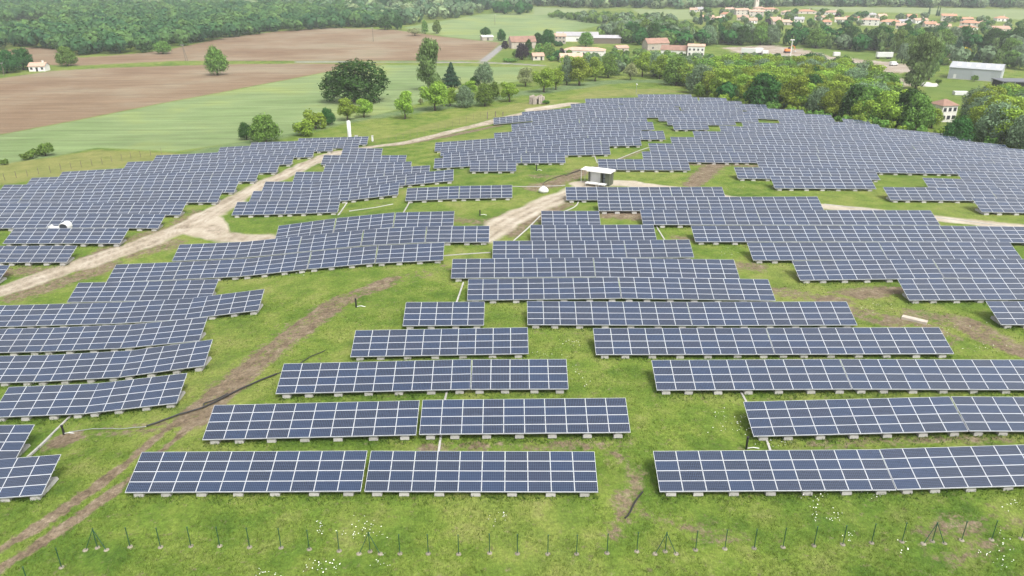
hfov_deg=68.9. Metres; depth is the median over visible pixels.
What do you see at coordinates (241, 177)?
solar table
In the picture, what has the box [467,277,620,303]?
solar table
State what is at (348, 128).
standpipe
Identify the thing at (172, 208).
solar table
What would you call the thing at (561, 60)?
broadleaf tree
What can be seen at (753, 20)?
house
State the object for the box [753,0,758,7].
church tower
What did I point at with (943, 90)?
lawn
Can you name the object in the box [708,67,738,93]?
broadleaf tree
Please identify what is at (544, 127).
solar table
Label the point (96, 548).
fence post
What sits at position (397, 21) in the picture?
broadleaf tree
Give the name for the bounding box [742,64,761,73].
broadleaf tree
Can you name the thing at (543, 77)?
broadleaf tree
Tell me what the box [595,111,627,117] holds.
solar table
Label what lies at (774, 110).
solar table
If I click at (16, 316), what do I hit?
solar table
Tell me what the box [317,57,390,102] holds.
oak tree
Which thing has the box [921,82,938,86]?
rubble heap
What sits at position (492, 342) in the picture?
solar table
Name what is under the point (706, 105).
solar table
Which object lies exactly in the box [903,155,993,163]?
solar table
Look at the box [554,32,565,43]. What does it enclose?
house
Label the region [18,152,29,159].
bush
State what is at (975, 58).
conifer tree
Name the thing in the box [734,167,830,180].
solar table
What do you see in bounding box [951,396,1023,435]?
solar table
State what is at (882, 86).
broadleaf tree
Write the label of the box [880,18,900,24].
house
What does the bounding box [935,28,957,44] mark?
broadleaf tree
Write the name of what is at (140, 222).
solar table
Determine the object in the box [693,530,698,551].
fence post
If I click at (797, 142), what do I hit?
solar table
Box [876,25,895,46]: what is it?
broadleaf tree
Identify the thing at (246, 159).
solar table
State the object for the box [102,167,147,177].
solar table
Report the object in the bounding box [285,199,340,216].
solar table
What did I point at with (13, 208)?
solar table
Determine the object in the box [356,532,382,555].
fence post
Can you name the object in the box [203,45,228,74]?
broadleaf tree
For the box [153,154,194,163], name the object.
solar table
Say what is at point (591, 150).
solar table
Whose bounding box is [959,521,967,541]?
fence post
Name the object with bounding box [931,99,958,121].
house
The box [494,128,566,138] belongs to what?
solar table
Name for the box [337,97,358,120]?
broadleaf tree
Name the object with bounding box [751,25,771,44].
broadleaf tree
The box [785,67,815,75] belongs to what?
broadleaf tree
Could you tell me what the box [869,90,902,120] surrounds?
broadleaf tree
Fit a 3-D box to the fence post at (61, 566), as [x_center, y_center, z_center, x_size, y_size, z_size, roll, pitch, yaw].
[-33.949,20.253,55.937,0.466,1.980,0.473,0,24,0]
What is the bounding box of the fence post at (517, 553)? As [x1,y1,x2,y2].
[515,534,519,555]
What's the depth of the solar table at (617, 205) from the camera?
132.85 m
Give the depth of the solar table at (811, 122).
215.99 m
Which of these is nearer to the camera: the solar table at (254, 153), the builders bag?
the builders bag
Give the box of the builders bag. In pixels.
[538,186,548,192]
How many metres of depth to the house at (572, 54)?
435.79 m
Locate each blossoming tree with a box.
[516,67,533,85]
[623,63,637,79]
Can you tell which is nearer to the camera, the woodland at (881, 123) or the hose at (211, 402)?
the hose at (211, 402)
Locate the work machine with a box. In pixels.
[48,221,72,231]
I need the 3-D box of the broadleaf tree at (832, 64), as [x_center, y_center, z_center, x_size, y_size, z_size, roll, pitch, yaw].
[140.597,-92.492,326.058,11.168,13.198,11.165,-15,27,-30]
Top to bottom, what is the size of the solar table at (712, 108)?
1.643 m
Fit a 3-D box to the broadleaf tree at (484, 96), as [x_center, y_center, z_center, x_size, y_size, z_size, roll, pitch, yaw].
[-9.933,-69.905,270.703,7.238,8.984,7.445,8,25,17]
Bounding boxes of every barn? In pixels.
[508,36,536,48]
[556,32,598,41]
[642,38,669,49]
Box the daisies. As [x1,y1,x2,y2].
[259,308,1020,573]
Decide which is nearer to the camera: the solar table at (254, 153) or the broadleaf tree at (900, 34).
the solar table at (254, 153)
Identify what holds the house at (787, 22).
on the ground at (554, 519)
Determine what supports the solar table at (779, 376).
on the ground at (554, 519)
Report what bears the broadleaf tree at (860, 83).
on the ground at (554, 519)
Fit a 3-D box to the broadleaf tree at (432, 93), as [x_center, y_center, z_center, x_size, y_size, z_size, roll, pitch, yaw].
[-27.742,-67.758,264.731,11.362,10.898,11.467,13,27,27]
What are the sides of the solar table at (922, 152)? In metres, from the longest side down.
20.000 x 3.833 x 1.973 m
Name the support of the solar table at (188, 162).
on the ground at (554, 519)
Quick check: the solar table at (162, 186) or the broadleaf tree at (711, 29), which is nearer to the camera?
the solar table at (162, 186)
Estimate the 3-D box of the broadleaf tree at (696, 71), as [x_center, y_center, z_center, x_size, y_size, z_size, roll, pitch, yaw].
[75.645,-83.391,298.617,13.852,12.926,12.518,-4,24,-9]
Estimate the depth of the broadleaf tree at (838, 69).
305.07 m
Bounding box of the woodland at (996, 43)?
[615,12,1016,63]
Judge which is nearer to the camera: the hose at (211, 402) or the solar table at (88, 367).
the hose at (211, 402)
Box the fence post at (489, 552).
[487,534,491,554]
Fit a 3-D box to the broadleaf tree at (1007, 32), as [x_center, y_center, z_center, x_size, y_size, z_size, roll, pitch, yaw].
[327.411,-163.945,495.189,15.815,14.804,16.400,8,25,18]
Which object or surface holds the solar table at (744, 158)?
on the ground at (554, 519)
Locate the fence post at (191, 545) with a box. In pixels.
[186,527,193,547]
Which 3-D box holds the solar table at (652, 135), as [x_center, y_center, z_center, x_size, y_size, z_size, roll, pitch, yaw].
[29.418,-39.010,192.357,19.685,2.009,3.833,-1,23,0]
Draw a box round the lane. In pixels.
[415,45,544,65]
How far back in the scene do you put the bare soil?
482.75 m
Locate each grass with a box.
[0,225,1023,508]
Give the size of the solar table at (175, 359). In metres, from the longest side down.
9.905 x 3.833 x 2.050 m
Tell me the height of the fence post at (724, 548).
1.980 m
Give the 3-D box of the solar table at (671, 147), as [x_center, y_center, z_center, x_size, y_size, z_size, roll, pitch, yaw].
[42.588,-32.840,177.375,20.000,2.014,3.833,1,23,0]
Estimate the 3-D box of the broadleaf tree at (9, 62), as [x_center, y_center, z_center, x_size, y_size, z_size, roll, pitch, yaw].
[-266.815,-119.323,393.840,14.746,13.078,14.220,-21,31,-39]
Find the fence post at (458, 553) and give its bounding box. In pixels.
[456,535,460,555]
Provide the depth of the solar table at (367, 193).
147.79 m
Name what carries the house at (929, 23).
on the ground at (554, 519)
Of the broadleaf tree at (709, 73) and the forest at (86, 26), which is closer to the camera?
the broadleaf tree at (709, 73)
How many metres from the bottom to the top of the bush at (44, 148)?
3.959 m
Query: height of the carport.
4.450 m
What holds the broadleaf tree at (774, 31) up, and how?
on the ground at (554, 519)
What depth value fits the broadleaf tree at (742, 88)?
256.18 m
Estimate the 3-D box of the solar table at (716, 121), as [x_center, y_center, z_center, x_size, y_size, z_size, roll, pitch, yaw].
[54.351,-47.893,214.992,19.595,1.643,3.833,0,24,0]
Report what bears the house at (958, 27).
on the ground at (554, 519)
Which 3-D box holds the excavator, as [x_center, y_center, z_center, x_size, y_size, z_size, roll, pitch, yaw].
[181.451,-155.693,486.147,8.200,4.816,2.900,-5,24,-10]
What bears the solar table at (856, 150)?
on the ground at (554, 519)
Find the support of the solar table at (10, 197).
on the ground at (554, 519)
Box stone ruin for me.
[529,95,544,104]
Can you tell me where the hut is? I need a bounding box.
[480,35,493,40]
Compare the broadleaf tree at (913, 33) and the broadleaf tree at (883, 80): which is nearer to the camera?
the broadleaf tree at (883, 80)
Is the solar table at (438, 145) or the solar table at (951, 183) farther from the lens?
the solar table at (438, 145)
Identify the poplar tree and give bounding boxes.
[415,37,444,87]
[902,31,944,88]
[928,37,947,79]
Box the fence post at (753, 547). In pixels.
[751,529,757,549]
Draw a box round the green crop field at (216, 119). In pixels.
[0,13,603,164]
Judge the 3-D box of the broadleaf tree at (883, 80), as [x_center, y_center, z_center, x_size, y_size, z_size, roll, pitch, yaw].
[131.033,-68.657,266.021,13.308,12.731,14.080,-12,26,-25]
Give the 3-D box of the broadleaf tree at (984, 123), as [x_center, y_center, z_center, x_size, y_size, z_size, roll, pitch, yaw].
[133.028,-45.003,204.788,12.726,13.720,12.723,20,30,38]
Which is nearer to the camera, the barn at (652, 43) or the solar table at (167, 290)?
the solar table at (167, 290)
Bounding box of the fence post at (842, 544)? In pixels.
[840,525,847,545]
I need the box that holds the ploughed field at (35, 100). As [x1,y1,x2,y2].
[0,28,499,133]
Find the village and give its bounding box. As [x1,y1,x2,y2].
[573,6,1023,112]
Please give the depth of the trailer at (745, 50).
475.88 m
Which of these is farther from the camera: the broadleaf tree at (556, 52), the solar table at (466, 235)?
the broadleaf tree at (556, 52)
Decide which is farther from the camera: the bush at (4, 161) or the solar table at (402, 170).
the bush at (4, 161)
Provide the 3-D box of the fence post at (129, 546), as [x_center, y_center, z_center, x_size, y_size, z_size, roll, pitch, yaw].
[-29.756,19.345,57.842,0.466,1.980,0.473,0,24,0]
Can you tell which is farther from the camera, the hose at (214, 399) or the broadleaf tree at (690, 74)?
the broadleaf tree at (690, 74)
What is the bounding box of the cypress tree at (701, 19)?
[697,10,703,24]
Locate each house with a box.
[27,60,49,71]
[530,52,544,59]
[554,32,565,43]
[558,53,582,61]
[614,45,628,50]
[660,45,687,55]
[687,44,705,56]
[720,11,731,16]
[733,7,748,14]
[748,9,764,16]
[748,17,757,22]
[760,7,778,11]
[771,18,784,24]
[782,18,792,24]
[794,16,804,22]
[796,8,816,13]
[823,18,831,24]
[824,10,835,14]
[834,17,847,21]
[861,17,879,25]
[864,12,876,17]
[876,13,886,18]
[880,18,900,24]
[895,22,906,28]
[905,13,917,18]
[912,17,928,22]
[922,20,936,26]
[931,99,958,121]
[940,14,956,20]
[957,24,978,32]
[959,17,973,21]
[959,20,979,26]
[991,25,1010,30]
[993,15,1008,20]
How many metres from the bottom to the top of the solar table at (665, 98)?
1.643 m
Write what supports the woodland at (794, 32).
on the ground at (554, 519)
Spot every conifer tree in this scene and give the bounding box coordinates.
[442,62,461,86]
[955,36,962,47]
[972,47,981,60]
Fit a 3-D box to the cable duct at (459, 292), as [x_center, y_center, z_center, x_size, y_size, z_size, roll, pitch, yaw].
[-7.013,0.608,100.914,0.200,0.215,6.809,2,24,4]
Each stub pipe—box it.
[60,425,71,434]
[745,436,758,449]
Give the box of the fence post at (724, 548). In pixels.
[722,529,727,550]
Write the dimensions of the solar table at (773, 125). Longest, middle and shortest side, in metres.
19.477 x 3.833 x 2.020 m
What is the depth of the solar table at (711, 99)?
261.01 m
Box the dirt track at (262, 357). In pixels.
[0,125,1023,571]
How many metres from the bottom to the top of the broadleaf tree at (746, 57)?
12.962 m
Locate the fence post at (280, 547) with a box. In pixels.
[277,528,283,549]
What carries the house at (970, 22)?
on the ground at (554, 519)
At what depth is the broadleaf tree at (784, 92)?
246.82 m
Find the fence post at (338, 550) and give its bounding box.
[336,531,341,552]
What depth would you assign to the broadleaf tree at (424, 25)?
617.55 m
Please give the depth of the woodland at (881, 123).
225.79 m
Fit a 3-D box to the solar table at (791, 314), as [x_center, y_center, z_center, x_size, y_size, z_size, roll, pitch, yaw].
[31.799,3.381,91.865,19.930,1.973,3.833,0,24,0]
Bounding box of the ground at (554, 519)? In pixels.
[0,3,1023,575]
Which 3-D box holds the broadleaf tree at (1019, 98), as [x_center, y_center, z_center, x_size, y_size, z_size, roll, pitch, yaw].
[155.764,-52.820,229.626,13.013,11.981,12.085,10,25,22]
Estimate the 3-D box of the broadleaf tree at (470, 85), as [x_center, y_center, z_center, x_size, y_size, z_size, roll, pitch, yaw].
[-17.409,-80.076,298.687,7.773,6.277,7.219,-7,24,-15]
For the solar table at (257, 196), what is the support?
on the ground at (554, 519)
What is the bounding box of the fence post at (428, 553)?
[426,534,430,555]
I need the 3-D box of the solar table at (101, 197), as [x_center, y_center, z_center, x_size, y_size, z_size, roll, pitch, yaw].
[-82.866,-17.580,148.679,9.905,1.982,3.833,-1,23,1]
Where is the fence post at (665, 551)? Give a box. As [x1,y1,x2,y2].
[652,532,678,555]
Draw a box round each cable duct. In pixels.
[26,415,71,456]
[349,204,392,211]
[438,435,441,450]
[444,252,490,255]
[456,282,463,301]
[512,185,564,186]
[513,215,540,240]
[825,204,1003,225]
[901,315,927,324]
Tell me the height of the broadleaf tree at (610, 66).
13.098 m
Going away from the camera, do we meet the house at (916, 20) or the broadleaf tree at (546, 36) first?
the broadleaf tree at (546, 36)
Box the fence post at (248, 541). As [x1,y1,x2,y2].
[245,528,251,548]
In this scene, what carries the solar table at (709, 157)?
on the ground at (554, 519)
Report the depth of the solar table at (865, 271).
105.44 m
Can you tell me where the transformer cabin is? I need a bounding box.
[581,166,615,186]
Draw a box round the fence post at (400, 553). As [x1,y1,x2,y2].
[397,534,402,555]
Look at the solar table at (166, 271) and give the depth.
113.75 m
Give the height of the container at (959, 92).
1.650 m
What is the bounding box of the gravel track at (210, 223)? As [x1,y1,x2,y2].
[0,102,1023,296]
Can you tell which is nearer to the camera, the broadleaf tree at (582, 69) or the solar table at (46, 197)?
the solar table at (46, 197)
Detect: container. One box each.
[832,52,840,55]
[952,91,967,94]
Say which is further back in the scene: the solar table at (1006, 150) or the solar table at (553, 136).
the solar table at (553, 136)
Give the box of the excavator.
[783,45,795,52]
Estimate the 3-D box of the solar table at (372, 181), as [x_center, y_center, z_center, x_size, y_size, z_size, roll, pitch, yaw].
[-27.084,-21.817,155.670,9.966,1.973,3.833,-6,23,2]
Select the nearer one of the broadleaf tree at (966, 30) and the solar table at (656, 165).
the solar table at (656, 165)
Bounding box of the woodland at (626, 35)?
[512,7,1023,81]
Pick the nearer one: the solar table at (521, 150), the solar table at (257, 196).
the solar table at (257, 196)
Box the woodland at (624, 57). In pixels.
[583,48,896,122]
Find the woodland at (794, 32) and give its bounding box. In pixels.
[491,0,1022,98]
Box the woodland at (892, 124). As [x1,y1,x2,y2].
[598,50,1021,148]
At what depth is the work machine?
130.29 m
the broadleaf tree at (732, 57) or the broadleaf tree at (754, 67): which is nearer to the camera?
the broadleaf tree at (754, 67)
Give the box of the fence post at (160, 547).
[155,528,162,548]
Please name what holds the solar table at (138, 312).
on the ground at (554, 519)
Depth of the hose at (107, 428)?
74.79 m
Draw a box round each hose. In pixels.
[69,426,145,431]
[146,373,276,426]
[203,393,227,405]
[625,491,642,518]
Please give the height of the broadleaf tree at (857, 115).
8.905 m
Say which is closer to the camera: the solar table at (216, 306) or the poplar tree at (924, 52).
the solar table at (216, 306)
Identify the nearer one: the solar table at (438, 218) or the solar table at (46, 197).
the solar table at (438, 218)
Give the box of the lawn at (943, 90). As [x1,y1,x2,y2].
[494,46,982,98]
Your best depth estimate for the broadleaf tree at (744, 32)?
526.53 m
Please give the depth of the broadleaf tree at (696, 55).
377.45 m
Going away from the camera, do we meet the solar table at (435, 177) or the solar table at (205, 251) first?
the solar table at (205, 251)
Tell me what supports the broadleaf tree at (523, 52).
on the lawn at (943, 90)
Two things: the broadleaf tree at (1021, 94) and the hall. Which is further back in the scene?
the hall
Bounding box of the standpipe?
[346,120,351,136]
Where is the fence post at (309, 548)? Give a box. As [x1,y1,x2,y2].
[306,530,311,550]
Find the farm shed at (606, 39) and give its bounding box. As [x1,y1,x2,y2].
[593,35,621,43]
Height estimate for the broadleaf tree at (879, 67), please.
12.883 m
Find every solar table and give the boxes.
[0,184,50,195]
[0,193,24,202]
[0,203,30,214]
[0,214,55,230]
[0,246,15,264]
[0,265,9,282]
[0,304,48,328]
[0,328,53,355]
[0,355,47,385]
[0,383,97,421]
[0,425,34,458]
[0,454,60,501]
[3,228,70,245]
[5,246,76,265]
[18,193,74,202]
[23,203,82,213]
[27,176,76,186]
[33,350,130,384]
[36,302,121,327]
[40,324,130,354]
[45,183,97,192]
[46,214,109,227]
[59,169,104,176]
[61,228,128,246]
[67,281,148,303]
[68,192,123,202]
[72,174,121,183]
[76,202,134,217]
[85,373,186,416]
[93,182,144,194]
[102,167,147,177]
[102,214,165,230]
[107,262,180,281]
[111,298,192,324]
[117,173,167,183]
[118,191,172,202]
[120,317,207,350]
[120,339,212,379]
[124,160,168,169]
[125,451,366,496]
[128,202,186,217]
[139,279,218,300]
[140,182,191,194]
[145,165,191,173]
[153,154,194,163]
[164,171,213,181]
[166,158,210,168]
[168,190,222,204]
[172,242,240,263]
[173,259,245,280]
[185,289,263,319]
[188,181,238,194]
[189,163,235,172]
[193,151,234,158]
[202,400,419,443]
[209,156,252,163]
[210,171,258,183]
[218,145,257,153]
[232,201,288,217]
[233,149,274,159]
[233,162,279,174]
[235,236,301,258]
[240,252,310,278]
[249,191,301,202]
[250,141,287,148]
[250,155,293,166]
[256,144,295,151]
[262,181,312,190]
[274,148,314,158]
[275,218,335,238]
[276,359,470,397]
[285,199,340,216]
[287,140,323,146]
[293,172,340,181]
[295,142,333,152]
[298,137,333,140]
[298,230,362,252]
[299,188,350,202]
[308,246,376,271]
[310,179,358,190]
[321,155,364,166]
[323,139,359,149]
[323,163,368,171]
[333,136,368,145]
[334,212,394,233]
[339,168,384,179]
[341,148,382,154]
[349,182,398,202]
[350,327,527,360]
[358,174,405,187]
[361,226,425,246]
[364,155,406,162]
[364,451,597,496]
[368,161,411,173]
[375,243,443,265]
[384,165,429,178]
[393,211,453,227]
[403,302,484,328]
[405,169,453,186]
[405,186,458,202]
[419,398,630,439]
[425,226,489,245]
[434,153,520,169]
[435,137,510,152]
[440,142,519,155]
[443,147,525,158]
[451,257,594,281]
[459,185,511,200]
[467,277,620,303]
[470,160,515,173]
[471,359,568,393]
[492,240,626,258]
[493,112,555,124]
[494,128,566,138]
[511,118,578,131]
[511,132,587,145]
[513,123,582,132]
[520,137,600,151]
[522,107,585,114]
[522,153,565,164]
[526,145,610,156]
[527,301,691,328]
[530,225,656,242]
[532,111,595,121]
[541,211,600,224]
[557,109,619,115]
[565,187,671,202]
[567,126,640,135]
[571,101,618,109]
[579,118,647,124]
[583,122,653,130]
[585,97,640,103]
[586,105,618,110]
[588,131,665,141]
[593,328,774,358]
[594,258,739,279]
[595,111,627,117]
[597,197,710,213]
[598,159,690,171]
[600,136,641,147]
[619,104,674,110]
[619,277,775,301]
[620,107,679,114]
[623,100,684,106]
[624,240,693,258]
[627,111,695,117]
[637,94,691,99]
[640,210,761,227]
[642,97,697,100]
[642,151,731,164]
[648,143,734,154]
[651,359,851,394]
[653,449,895,495]
[657,114,723,120]
[666,117,735,125]
[670,137,752,146]
[670,187,724,201]
[672,122,708,130]
[679,104,734,109]
[680,100,741,106]
[683,107,742,112]
[687,302,856,327]
[691,225,821,244]
[693,131,773,138]
[695,111,765,118]
[699,97,726,100]
[707,196,823,209]
[719,126,792,132]
[723,114,758,122]
[729,153,819,164]
[732,144,818,152]
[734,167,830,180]
[739,104,766,110]
[742,122,812,128]
[743,397,967,440]
[745,108,804,113]
[747,242,886,263]
[751,138,833,145]
[756,159,849,167]
[756,210,880,225]
[763,112,831,119]
[766,327,953,357]
[770,176,875,190]
[772,132,852,141]
[778,116,834,121]
[778,119,846,125]
[791,128,865,137]
[792,259,943,282]
[811,124,881,132]
[815,225,948,241]
[816,146,902,154]
[816,153,907,162]
[827,168,879,181]
[831,140,913,148]
[840,359,1023,393]
[842,119,870,124]
[845,122,880,128]
[847,162,944,175]
[851,135,931,145]
[864,130,935,141]
[873,210,939,225]
[878,242,1021,259]
[879,445,1023,493]
[880,127,942,135]
[883,187,996,202]
[897,278,1023,303]
[899,148,984,156]
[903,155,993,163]
[911,142,993,154]
[923,178,1023,192]
[930,138,1006,147]
[933,259,1023,278]
[935,135,971,141]
[938,163,1023,175]
[939,226,1023,244]
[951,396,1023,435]
[956,171,1023,183]
[972,198,1023,214]
[982,152,1023,160]
[986,301,1023,328]
[989,188,1023,198]
[990,147,1023,153]
[990,157,1023,164]
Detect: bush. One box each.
[0,158,8,164]
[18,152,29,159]
[26,148,37,158]
[36,142,54,155]
[292,119,314,136]
[302,108,326,128]
[503,58,516,61]
[971,75,978,80]
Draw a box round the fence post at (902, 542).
[899,522,907,543]
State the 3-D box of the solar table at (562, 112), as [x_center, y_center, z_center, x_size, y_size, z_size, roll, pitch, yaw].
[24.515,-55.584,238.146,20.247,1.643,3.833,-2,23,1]
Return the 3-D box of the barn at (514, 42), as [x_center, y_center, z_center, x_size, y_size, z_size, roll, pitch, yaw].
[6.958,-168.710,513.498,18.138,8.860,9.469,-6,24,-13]
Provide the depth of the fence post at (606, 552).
57.63 m
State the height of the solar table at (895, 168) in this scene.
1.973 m
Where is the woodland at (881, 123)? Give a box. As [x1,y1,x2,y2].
[528,42,995,143]
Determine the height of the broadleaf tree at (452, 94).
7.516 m
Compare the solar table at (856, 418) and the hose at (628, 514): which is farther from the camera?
the solar table at (856, 418)
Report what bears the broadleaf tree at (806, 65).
on the ground at (554, 519)
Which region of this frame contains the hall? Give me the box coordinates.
[564,47,605,55]
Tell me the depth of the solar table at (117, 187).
156.42 m
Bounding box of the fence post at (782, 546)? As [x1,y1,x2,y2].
[780,528,786,548]
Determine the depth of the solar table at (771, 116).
231.08 m
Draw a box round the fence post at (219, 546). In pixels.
[215,527,221,547]
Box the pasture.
[533,7,1023,19]
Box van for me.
[889,61,897,65]
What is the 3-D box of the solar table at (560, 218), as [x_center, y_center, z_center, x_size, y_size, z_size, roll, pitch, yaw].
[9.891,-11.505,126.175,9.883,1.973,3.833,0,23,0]
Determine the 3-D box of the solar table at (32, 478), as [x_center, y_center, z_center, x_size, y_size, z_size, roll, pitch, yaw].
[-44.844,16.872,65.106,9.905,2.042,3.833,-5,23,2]
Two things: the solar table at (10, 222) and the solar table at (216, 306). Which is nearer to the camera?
the solar table at (216, 306)
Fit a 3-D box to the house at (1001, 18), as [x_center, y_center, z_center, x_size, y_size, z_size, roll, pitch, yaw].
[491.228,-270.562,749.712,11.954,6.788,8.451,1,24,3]
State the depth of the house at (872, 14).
798.09 m
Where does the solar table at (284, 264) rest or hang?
on the ground at (554, 519)
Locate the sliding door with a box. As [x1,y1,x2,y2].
[971,71,990,80]
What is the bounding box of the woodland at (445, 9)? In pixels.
[51,0,1023,24]
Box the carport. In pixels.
[991,78,1023,86]
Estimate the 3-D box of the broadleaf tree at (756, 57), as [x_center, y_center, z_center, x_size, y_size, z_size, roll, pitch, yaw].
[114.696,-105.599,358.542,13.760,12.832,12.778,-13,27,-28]
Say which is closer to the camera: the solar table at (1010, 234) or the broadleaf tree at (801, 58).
the solar table at (1010, 234)
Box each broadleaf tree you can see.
[0,49,21,72]
[11,47,33,69]
[54,45,77,65]
[152,41,171,53]
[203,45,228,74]
[237,122,253,139]
[247,112,282,141]
[322,107,335,124]
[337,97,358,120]
[356,98,373,116]
[378,15,391,29]
[392,15,402,29]
[393,90,413,118]
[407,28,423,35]
[418,81,449,110]
[421,20,427,33]
[432,20,441,33]
[442,87,455,105]
[455,84,474,107]
[462,80,477,92]
[470,76,480,84]
[473,62,494,83]
[475,82,494,105]
[480,27,490,34]
[488,82,499,98]
[497,29,505,40]
[500,82,518,101]
[501,40,508,48]
[515,43,529,59]
[525,39,532,46]
[532,67,555,91]
[534,32,542,43]
[541,29,555,44]
[543,44,555,54]
[550,67,564,89]
[552,50,562,60]
[557,56,573,80]
[561,54,571,85]
[567,56,592,84]
[578,31,593,46]
[585,51,602,76]
[589,56,604,80]
[601,53,618,77]
[627,22,643,41]
[633,51,651,76]
[639,18,650,28]
[645,50,662,75]
[646,21,662,37]
[650,54,668,78]
[662,54,690,85]
[675,61,693,85]
[679,56,693,82]
[683,70,705,84]
[685,63,713,92]
[688,51,703,58]
[692,70,714,93]
[692,82,705,96]
[696,58,718,68]
[697,25,716,44]
[703,72,716,92]
[705,18,721,26]
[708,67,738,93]
[709,55,720,61]
[710,58,724,67]
[716,24,727,40]
[718,21,732,42]
[719,54,738,63]
[720,56,732,63]
[724,53,740,57]
[724,59,733,65]
[727,63,739,70]
[728,22,743,30]
[731,25,752,44]
[731,73,753,95]
[732,67,742,76]
[735,59,753,66]
[736,65,748,69]
[737,79,759,99]
[739,54,754,63]
[741,71,786,103]
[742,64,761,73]
[743,68,767,78]
[748,55,764,62]
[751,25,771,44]
[753,22,769,36]
[754,58,769,65]
[754,70,774,77]
[760,61,776,68]
[761,53,778,61]
[765,24,781,44]
[765,55,783,62]
[765,64,788,69]
[767,65,787,73]
[772,72,794,88]
[777,74,809,105]
[780,59,796,64]
[783,55,797,62]
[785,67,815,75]
[787,68,804,75]
[789,82,816,109]
[794,55,809,62]
[799,63,826,70]
[800,52,815,56]
[803,57,823,67]
[804,27,828,47]
[804,86,833,112]
[807,72,825,97]
[809,56,825,65]
[811,72,830,85]
[815,52,826,61]
[815,83,826,89]
[816,69,830,77]
[817,89,844,114]
[821,70,836,80]
[824,57,852,66]
[825,79,849,115]
[827,61,838,67]
[832,63,848,76]
[833,73,856,82]
[836,82,869,116]
[842,66,867,78]
[842,81,875,114]
[843,24,862,48]
[846,85,886,119]
[847,79,877,90]
[848,77,877,86]
[850,99,874,119]
[855,61,870,70]
[862,68,882,76]
[863,59,873,65]
[864,64,886,72]
[865,26,889,49]
[865,72,879,78]
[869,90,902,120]
[872,81,891,90]
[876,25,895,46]
[876,77,890,84]
[880,71,904,88]
[886,82,902,85]
[887,83,902,92]
[890,29,909,49]
[890,87,932,126]
[895,43,909,62]
[895,92,937,130]
[896,34,919,56]
[897,27,914,41]
[903,30,919,39]
[916,28,924,35]
[924,26,936,33]
[930,107,943,127]
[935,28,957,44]
[940,115,975,140]
[941,57,950,64]
[948,27,963,45]
[953,109,971,120]
[958,85,998,111]
[960,24,973,47]
[961,94,993,124]
[966,93,1018,116]
[967,89,998,106]
[967,105,991,134]
[974,99,1019,144]
[979,27,1009,47]
[985,85,1007,94]
[988,105,1023,140]
[997,84,1011,92]
[999,37,1022,55]
[1002,30,1012,37]
[1003,82,1022,92]
[1005,114,1023,148]
[1006,88,1023,95]
[1008,44,1023,64]
[1008,95,1023,107]
[1010,26,1023,43]
[1013,91,1023,97]
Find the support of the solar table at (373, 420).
on the ground at (554, 519)
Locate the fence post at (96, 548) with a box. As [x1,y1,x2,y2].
[82,528,108,551]
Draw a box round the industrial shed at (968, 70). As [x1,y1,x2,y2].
[947,61,1005,81]
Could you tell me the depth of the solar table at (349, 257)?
112.67 m
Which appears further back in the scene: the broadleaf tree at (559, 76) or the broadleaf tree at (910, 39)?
the broadleaf tree at (910, 39)
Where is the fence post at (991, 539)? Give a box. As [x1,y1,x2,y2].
[989,520,997,541]
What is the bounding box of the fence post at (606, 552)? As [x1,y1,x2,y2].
[604,534,609,554]
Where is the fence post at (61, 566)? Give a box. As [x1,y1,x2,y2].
[55,548,64,569]
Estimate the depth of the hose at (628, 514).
62.31 m
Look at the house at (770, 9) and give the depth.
892.08 m
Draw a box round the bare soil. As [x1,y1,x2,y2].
[724,45,910,86]
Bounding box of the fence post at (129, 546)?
[125,527,132,548]
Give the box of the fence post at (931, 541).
[920,522,946,545]
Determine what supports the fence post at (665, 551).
on the ground at (554, 519)
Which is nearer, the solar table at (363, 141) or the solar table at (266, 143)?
the solar table at (266, 143)
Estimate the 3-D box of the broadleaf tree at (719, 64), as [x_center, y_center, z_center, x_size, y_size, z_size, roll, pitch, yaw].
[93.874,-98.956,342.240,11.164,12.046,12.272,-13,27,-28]
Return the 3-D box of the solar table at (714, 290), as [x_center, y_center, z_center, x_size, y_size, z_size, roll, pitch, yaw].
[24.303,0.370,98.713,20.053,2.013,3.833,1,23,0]
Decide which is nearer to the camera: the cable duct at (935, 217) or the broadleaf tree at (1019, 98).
the cable duct at (935, 217)
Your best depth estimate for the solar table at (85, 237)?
127.13 m
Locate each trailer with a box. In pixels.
[741,48,755,53]
[756,48,762,54]
[875,52,893,58]
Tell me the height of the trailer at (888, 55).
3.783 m
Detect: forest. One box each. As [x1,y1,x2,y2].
[0,0,407,54]
[33,0,1022,9]
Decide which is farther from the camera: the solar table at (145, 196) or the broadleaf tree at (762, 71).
the broadleaf tree at (762, 71)
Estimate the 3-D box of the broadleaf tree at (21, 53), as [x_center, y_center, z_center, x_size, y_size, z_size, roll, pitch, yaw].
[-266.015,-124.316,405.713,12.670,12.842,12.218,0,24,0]
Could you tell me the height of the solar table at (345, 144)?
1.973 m
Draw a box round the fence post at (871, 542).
[869,523,876,544]
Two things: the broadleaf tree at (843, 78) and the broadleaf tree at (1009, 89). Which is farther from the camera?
the broadleaf tree at (843, 78)
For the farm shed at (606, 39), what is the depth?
541.43 m
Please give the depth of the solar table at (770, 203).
132.82 m
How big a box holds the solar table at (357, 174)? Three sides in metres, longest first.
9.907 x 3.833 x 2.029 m
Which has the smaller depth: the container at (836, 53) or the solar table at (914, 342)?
the solar table at (914, 342)
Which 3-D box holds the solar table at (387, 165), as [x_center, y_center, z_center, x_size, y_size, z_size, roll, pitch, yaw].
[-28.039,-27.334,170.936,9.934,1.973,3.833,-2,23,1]

